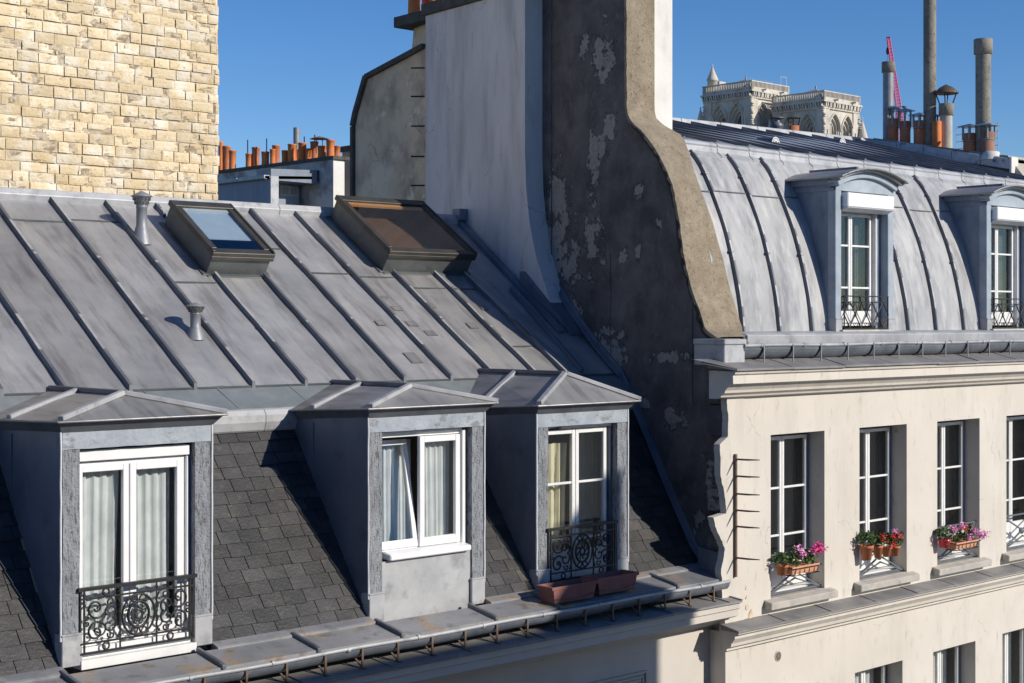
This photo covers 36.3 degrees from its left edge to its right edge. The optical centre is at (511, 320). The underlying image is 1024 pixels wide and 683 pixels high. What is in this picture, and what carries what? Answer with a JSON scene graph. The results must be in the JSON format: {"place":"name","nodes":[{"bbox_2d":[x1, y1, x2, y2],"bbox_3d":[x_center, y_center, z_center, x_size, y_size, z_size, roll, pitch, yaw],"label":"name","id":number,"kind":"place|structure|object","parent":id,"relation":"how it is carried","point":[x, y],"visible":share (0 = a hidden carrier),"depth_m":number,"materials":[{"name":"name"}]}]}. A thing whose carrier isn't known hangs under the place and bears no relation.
{"place":"outdoors","nodes":[
{"label":"outdoors","id":0,"kind":"place"},
{"bbox_2d":[340,145,349,195],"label":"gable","id":1,"kind":"structure","parent":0,"point":[345,151],"depth_m":52.11,"materials":[{"name":"grey paint"}]},
{"bbox_2d":[216,0,1023,167],"label":"sky","id":2,"kind":"structure","parent":0,"point":[284,65],"materials":[{"name":"blue"}]},
{"bbox_2d":[697,64,790,126],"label":"cathedral tower","id":3,"kind":"structure","parent":0,"point":[745,102],"depth_m":455.71,"materials":[{"name":"stone"}]},
{"bbox_2d":[767,86,867,137],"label":"cathedral tower","id":4,"kind":"structure","parent":0,"point":[815,110],"depth_m":445.88,"materials":[{"name":"stone"}]},
{"bbox_3d":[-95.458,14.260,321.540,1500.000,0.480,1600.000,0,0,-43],"label":"ground","id":5,"kind":"structure","parent":0,"visible":0},
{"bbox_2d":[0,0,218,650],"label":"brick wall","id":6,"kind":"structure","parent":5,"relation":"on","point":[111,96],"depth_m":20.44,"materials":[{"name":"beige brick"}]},
{"bbox_2d":[217,169,318,204],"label":"roof extension","id":7,"kind":"object","parent":5,"relation":"on","point":[276,186],"visible":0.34,"depth_m":50.07,"materials":[{"name":"metal"}]},
{"bbox_2d":[280,186,297,196],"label":"window","id":8,"kind":"structure","parent":7,"relation":"in","point":[284,190],"depth_m":50.74,"materials":[{"name":"glass"}]},
{"bbox_2d":[217,127,349,206],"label":"building","id":9,"kind":"structure","parent":5,"relation":"on","point":[327,161],"depth_m":51.22,"materials":[{"name":"ceramic"}]},
{"bbox_2d":[0,187,742,682],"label":"apartment building","id":10,"kind":"structure","parent":5,"relation":"on","point":[264,381],"depth_m":16.09,"materials":[{"name":"grey metal"}]},
{"bbox_2d":[83,470,118,629],"bbox_3d":[-3.540,2.016,13.396,0.386,1.488,0.055,0,0,-43],"label":"curtain","id":11,"kind":"object","parent":10,"relation":"hanging from","point":[100,496],"visible":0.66,"depth_m":13.41,"materials":[{"name":"white fabric"}]},
{"bbox_2d":[136,467,168,622],"bbox_3d":[-3.182,2.006,13.733,0.388,1.508,0.059,0,0,-43],"label":"curtain","id":12,"kind":"object","parent":10,"relation":"hanging from","point":[152,523],"visible":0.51,"depth_m":13.75,"materials":[{"name":"white fabric"}]},
{"bbox_2d":[382,439,410,541],"bbox_3d":[-1.170,1.730,15.835,0.378,1.044,0.042,0,0,-43],"label":"curtain","id":13,"kind":"object","parent":10,"relation":"hanging from","point":[395,524],"visible":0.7,"depth_m":15.80,"materials":[{"name":"white fabric"}]},
{"bbox_2d":[424,441,448,536],"bbox_3d":[-0.794,1.720,15.966,0.381,1.064,0.045,0,0,-43],"label":"curtain","id":14,"kind":"object","parent":10,"relation":"hanging from","point":[436,487],"visible":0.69,"depth_m":15.97,"materials":[{"name":"white fabric"}]},
{"bbox_2d":[548,443,566,551],"bbox_3d":[0.474,2.087,17.240,0.309,1.467,0.089,0,0,-43],"label":"curtain","id":15,"kind":"object","parent":10,"relation":"hanging from","point":[557,452],"visible":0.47,"depth_m":17.25,"materials":[{"name":"white fabric"}]},
{"bbox_2d":[536,578,598,603],"bbox_3d":[0.591,2.856,16.500,0.698,0.175,0.261,0,0,-43],"label":"flower trough","id":16,"kind":"object","parent":10,"relation":"on","point":[567,590],"visible":1,"depth_m":16.41,"materials":[{"name":"ceramic"}]},
{"bbox_2d":[581,569,638,594],"bbox_3d":[1.071,2.844,16.977,0.668,0.180,0.261,0,0,-43],"label":"flower trough","id":17,"kind":"object","parent":10,"relation":"on","point":[616,581],"visible":0.94,"depth_m":16.93,"materials":[{"name":"ceramic"}]},
{"bbox_2d":[350,0,434,202],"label":"gable wall","id":18,"kind":"structure","parent":5,"relation":"on","point":[388,139],"depth_m":23.77,"materials":[{"name":"concrete"}]},
{"bbox_2d":[476,0,748,605],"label":"party wall","id":19,"kind":"structure","parent":5,"relation":"on","point":[643,279],"depth_m":19.73,"materials":[{"name":"concrete"}]},
{"bbox_2d":[421,0,562,302],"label":"chimney stack","id":20,"kind":"object","parent":19,"relation":"attached to","point":[484,164],"visible":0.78,"depth_m":21.66,"materials":[{"name":"paint"}]},
{"bbox_2d":[672,117,1023,682],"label":"apartment building","id":21,"kind":"structure","parent":5,"relation":"on","point":[918,355],"depth_m":20.63,"materials":[{"name":"metal"}]},
{"bbox_2d":[734,454,759,576],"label":"climbing irons","id":22,"kind":"object","parent":21,"relation":"attached to","point":[735,514],"visible":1,"depth_m":18.12,"materials":[{"name":"black metal"}]},
{"bbox_2d":[769,116,784,128],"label":"chimney pot","id":23,"kind":"object","parent":21,"relation":"on","point":[776,123],"visible":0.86,"depth_m":29.54,"materials":[{"name":"grey paint"}]},
{"bbox_2d":[770,551,792,575],"bbox_3d":[3.214,2.888,18.614,0.271,0.286,0.246,0,0,-43],"label":"flower pot","id":24,"kind":"object","parent":21,"relation":"on","point":[781,569],"visible":1,"depth_m":18.58,"materials":[{"name":"ceramic"}]},
{"bbox_2d":[787,115,799,130],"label":"chimney pot","id":25,"kind":"object","parent":21,"relation":"on","point":[793,126],"visible":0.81,"depth_m":29.91,"materials":[{"name":"ceramic"}]},
{"bbox_2d":[795,438,801,547],"bbox_3d":[3.623,2.348,19.633,0.180,1.765,0.039,0,0,-43],"label":"curtain","id":26,"kind":"object","parent":21,"relation":"hanging from","point":[798,452],"visible":0.44,"depth_m":19.60,"materials":[{"name":"white fabric"}]},
{"bbox_2d":[764,432,837,610],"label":"window","id":27,"kind":"structure","parent":21,"relation":"in","point":[786,591],"depth_m":19.45,"materials":[{"name":"white paint"}]},
{"bbox_2d":[782,540,828,576],"bbox_3d":[3.530,2.863,18.875,0.679,0.384,0.348,0,0,-43],"label":"flower box","id":28,"kind":"object","parent":21,"relation":"attached to","point":[797,566],"visible":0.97,"depth_m":18.84,"materials":[{"name":"ceramic"}]},
{"bbox_2d":[854,225,860,310],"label":"curtain","id":29,"kind":"object","parent":21,"relation":"hanging from","point":[857,265],"visible":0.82,"depth_m":21.22,"materials":[{"name":"white fabric"}]},
{"bbox_2d":[855,669,872,682],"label":"curtain","id":30,"kind":"object","parent":21,"relation":"hanging from","point":[869,676],"visible":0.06,"depth_m":20.70,"materials":[{"name":"white fabric"}]},
{"bbox_2d":[855,530,877,559],"bbox_3d":[4.492,2.841,19.818,0.315,0.385,0.283,0,0,-4],"label":"flower pot","id":31,"kind":"object","parent":21,"relation":"on","point":[866,549],"visible":1,"depth_m":19.77,"materials":[{"name":"ceramic"}]},
{"bbox_2d":[857,665,886,682],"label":"window","id":32,"kind":"structure","parent":21,"relation":"in","point":[879,673],"depth_m":20.72,"materials":[{"name":"white paint"}]},
{"bbox_2d":[870,532,888,557],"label":"flower pot","id":33,"kind":"object","parent":21,"relation":"on","point":[881,538],"visible":0.87,"depth_m":19.96,"materials":[{"name":"ceramic"}]},
{"bbox_2d":[878,431,884,543],"bbox_3d":[4.958,2.348,20.885,0.180,1.765,0.035,0,0,-43],"label":"curtain","id":34,"kind":"object","parent":21,"relation":"hanging from","point":[881,480],"visible":0.49,"depth_m":20.86,"materials":[{"name":"grey fabric"}]},
{"bbox_2d":[854,425,919,591],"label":"window","id":35,"kind":"structure","parent":21,"relation":"in","point":[875,573],"depth_m":20.57,"materials":[{"name":"white paint"}]},
{"bbox_2d":[878,528,898,556],"bbox_3d":[4.829,2.854,20.122,0.267,0.371,0.284,0,0,-43],"label":"flower pot","id":36,"kind":"object","parent":21,"relation":"on","point":[886,550],"visible":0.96,"depth_m":20.08,"materials":[{"name":"ceramic"}]},
{"bbox_2d":[888,531,903,555],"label":"flower pot","id":37,"kind":"object","parent":21,"relation":"on","point":[895,550],"visible":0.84,"depth_m":20.21,"materials":[{"name":"ceramic"}]},
{"bbox_2d":[933,649,946,682],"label":"curtain","id":38,"kind":"object","parent":21,"relation":"hanging from","point":[944,666],"visible":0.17,"depth_m":22.00,"materials":[{"name":"white fabric"}]},
{"bbox_2d":[933,525,955,547],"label":"flower pot","id":39,"kind":"object","parent":21,"relation":"on","point":[944,542],"visible":1,"depth_m":21.02,"materials":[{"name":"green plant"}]},
{"bbox_2d":[935,645,959,682],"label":"window","id":40,"kind":"structure","parent":21,"relation":"in","point":[950,651],"depth_m":21.92,"materials":[{"name":"white paint"}]},
{"bbox_2d":[952,424,958,527],"bbox_3d":[6.294,2.348,22.135,0.180,1.765,0.035,0,0,-43],"label":"curtain","id":41,"kind":"object","parent":21,"relation":"hanging from","point":[955,471],"visible":0.59,"depth_m":22.12,"materials":[{"name":"grey fabric"}]},
{"bbox_2d":[932,419,991,575],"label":"window","id":42,"kind":"structure","parent":21,"relation":"in","point":[948,562],"depth_m":21.79,"materials":[{"name":"white paint"}]},
{"bbox_2d":[945,521,990,550],"bbox_3d":[6.207,2.923,21.390,0.928,0.390,0.306,0,0,-43],"label":"flower box","id":43,"kind":"object","parent":21,"relation":"attached to","point":[960,540],"visible":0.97,"depth_m":21.32,"materials":[{"name":"ceramic"}]},
{"bbox_2d":[998,235,1003,311],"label":"curtain","id":44,"kind":"object","parent":21,"relation":"hanging from","point":[1001,267],"visible":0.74,"depth_m":23.81,"materials":[{"name":"white fabric"}]},
{"bbox_2d":[1008,632,1010,682],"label":"curtain","id":45,"kind":"object","parent":21,"relation":"hanging from","point":[1009,657],"visible":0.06,"depth_m":23.21,"materials":[{"name":"white fabric"}]},
{"bbox_2d":[1002,415,1023,561],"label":"window","id":46,"kind":"structure","parent":21,"relation":"in","point":[1014,527],"depth_m":22.90,"materials":[{"name":"white paint"}]},
{"bbox_2d":[1002,628,1023,682],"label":"window","id":47,"kind":"structure","parent":21,"relation":"in","point":[1014,634],"depth_m":23.15,"materials":[{"name":"white paint"}]},
{"bbox_2d":[1018,419,1023,519],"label":"curtain","id":48,"kind":"object","parent":21,"relation":"hanging from","point":[1020,464],"visible":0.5,"depth_m":23.34,"materials":[{"name":"grey fabric"}]},
{"bbox_2d":[886,37,905,139],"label":"crane","id":49,"kind":"object","parent":5,"relation":"on","point":[888,51],"visible":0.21,"depth_m":519.46,"materials":[{"name":"red paint"}]},
{"bbox_2d":[873,138,1023,174],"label":"party wall","id":50,"kind":"structure","parent":5,"relation":"on","point":[996,160],"depth_m":28.06,"materials":[{"name":"grey stone"}]},
{"bbox_2d":[882,61,894,139],"bbox_3d":[7.150,-4.149,29.680,0.249,1.532,0.249,0,0,-43],"label":"chimney pipe","id":51,"kind":"object","parent":50,"relation":"on","point":[888,69],"visible":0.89,"depth_m":29.60,"materials":[{"name":"grey metal"}]},
{"bbox_2d":[883,106,902,140],"bbox_3d":[7.193,-3.681,29.488,0.274,0.761,0.274,0,0,-43],"label":"chimney pot","id":52,"kind":"object","parent":50,"relation":"on","point":[892,126],"visible":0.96,"depth_m":29.41,"materials":[{"name":"ceramic"}]},
{"bbox_2d":[895,108,914,142],"bbox_3d":[7.377,-3.624,29.320,0.272,0.734,0.272,0,0,-43],"label":"chimney pot","id":53,"kind":"object","parent":50,"relation":"on","point":[905,126],"visible":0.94,"depth_m":29.25,"materials":[{"name":"ceramic"}]},
{"bbox_2d":[908,112,926,144],"bbox_3d":[7.591,-3.519,29.091,0.302,0.718,0.302,0,0,-43],"label":"chimney pot","id":54,"kind":"object","parent":50,"relation":"on","point":[918,125],"visible":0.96,"depth_m":29.00,"materials":[{"name":"ceramic"}]},
{"bbox_2d":[923,0,935,144],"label":"chimney pipe","id":55,"kind":"object","parent":50,"relation":"on","point":[929,57],"visible":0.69,"depth_m":28.96,"materials":[{"name":"grey metal"}]},
{"bbox_2d":[932,121,941,147],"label":"chimney pot","id":56,"kind":"object","parent":50,"relation":"on","point":[936,133],"visible":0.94,"depth_m":28.70,"materials":[{"name":"ceramic"}]},
{"bbox_2d":[934,84,958,147],"bbox_3d":[8.029,-3.755,28.887,0.456,1.227,0.456,0,0,-43],"label":"chimney pipe","id":57,"kind":"object","parent":50,"relation":"on","point":[946,112],"visible":0.94,"depth_m":28.79,"materials":[{"name":"beige metal"}]},
{"bbox_2d":[957,124,975,151],"bbox_3d":[8.293,-3.257,28.312,0.309,0.624,0.309,0,0,-43],"label":"chimney pot","id":58,"kind":"object","parent":50,"relation":"on","point":[969,140],"visible":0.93,"depth_m":28.22,"materials":[{"name":"ceramic"}]},
{"bbox_2d":[956,126,997,148],"bbox_3d":[8.626,-3.250,28.981,0.012,0.780,0.872,0,0,-43],"label":"wire cage","id":59,"kind":"object","parent":50,"relation":"on","point":[961,141],"visible":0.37,"depth_m":29.29,"materials":[{"name":"metal"}]},
{"bbox_2d":[974,38,992,151],"bbox_3d":[8.513,-4.030,28.223,0.335,2.110,0.334,0,0,-43],"label":"chimney pipe","id":60,"kind":"object","parent":50,"relation":"on","point":[983,49],"visible":0.92,"depth_m":28.11,"materials":[{"name":"grey metal"}]},
{"bbox_2d":[973,122,1000,153],"bbox_3d":[8.542,-3.235,28.075,0.353,0.655,0.353,0,0,-43],"label":"chimney pot","id":61,"kind":"object","parent":50,"relation":"on","point":[987,138],"visible":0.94,"depth_m":27.97,"materials":[{"name":"ceramic"}]}
]}

